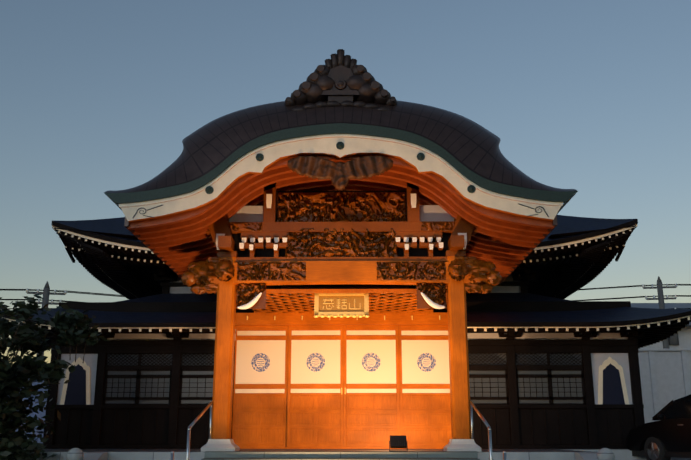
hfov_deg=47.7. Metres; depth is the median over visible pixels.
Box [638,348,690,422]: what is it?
concrete wall
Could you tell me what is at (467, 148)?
karahafu roof
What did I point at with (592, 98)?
sky
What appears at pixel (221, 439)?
porch column
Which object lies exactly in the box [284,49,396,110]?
onigawara
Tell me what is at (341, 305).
temple plaque
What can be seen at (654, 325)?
temple hall lower roof
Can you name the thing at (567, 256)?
temple hall upper roof
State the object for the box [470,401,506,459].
handrail
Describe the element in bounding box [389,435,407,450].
floodlight
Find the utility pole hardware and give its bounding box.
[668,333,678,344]
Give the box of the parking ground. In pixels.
[671,457,690,459]
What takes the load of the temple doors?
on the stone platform
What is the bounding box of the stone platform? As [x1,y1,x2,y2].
[11,449,670,459]
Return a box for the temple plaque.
[314,293,368,317]
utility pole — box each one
[0,281,123,356]
[8,276,690,348]
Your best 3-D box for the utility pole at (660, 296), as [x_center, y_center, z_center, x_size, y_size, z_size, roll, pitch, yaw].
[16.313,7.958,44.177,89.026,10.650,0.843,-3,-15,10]
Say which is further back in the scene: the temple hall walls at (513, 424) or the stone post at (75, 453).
the temple hall walls at (513, 424)
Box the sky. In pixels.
[0,0,690,362]
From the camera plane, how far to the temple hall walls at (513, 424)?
14.08 m
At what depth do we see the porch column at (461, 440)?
11.74 m
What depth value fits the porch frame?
12.27 m
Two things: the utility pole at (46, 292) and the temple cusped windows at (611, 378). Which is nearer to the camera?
the temple cusped windows at (611, 378)
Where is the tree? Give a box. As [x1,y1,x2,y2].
[0,294,108,459]
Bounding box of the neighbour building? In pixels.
[8,375,47,442]
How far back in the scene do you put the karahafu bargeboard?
11.48 m
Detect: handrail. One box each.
[171,401,212,459]
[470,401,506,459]
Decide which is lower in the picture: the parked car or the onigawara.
the parked car
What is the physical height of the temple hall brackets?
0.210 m
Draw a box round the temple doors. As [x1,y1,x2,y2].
[232,312,451,448]
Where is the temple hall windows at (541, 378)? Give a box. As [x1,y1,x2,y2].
[103,353,585,404]
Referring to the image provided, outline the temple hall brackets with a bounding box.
[46,329,643,339]
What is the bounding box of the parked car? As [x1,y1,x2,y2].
[626,394,690,459]
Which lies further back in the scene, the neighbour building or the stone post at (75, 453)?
the neighbour building
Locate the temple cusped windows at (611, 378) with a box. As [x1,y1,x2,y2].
[57,353,632,404]
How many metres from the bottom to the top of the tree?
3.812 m
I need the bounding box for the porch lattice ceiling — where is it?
[236,289,446,313]
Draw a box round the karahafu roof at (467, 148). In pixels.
[104,100,577,213]
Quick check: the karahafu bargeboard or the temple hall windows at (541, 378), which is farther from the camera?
the temple hall windows at (541, 378)
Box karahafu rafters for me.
[124,154,556,284]
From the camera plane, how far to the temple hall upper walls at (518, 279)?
16.26 m
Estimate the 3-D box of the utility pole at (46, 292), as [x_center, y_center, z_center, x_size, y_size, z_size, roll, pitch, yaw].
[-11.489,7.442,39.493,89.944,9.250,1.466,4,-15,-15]
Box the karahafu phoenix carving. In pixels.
[287,156,392,189]
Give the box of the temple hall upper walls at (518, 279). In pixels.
[154,264,535,301]
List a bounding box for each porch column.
[201,257,239,451]
[443,256,481,451]
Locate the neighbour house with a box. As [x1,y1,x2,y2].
[631,303,690,348]
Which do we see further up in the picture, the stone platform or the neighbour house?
the neighbour house
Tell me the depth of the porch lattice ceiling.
13.15 m
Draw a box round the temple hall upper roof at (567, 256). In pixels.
[51,215,637,299]
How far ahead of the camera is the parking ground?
17.02 m
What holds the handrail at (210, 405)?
on the stone platform
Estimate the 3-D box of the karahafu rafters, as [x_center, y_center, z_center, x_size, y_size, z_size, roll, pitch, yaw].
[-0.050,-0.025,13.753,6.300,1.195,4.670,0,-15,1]
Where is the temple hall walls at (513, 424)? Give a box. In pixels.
[43,301,644,448]
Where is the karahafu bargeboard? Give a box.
[119,134,562,221]
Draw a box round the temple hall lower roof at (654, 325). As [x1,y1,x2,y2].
[1,293,690,348]
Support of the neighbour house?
on the ground
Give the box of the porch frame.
[181,182,501,308]

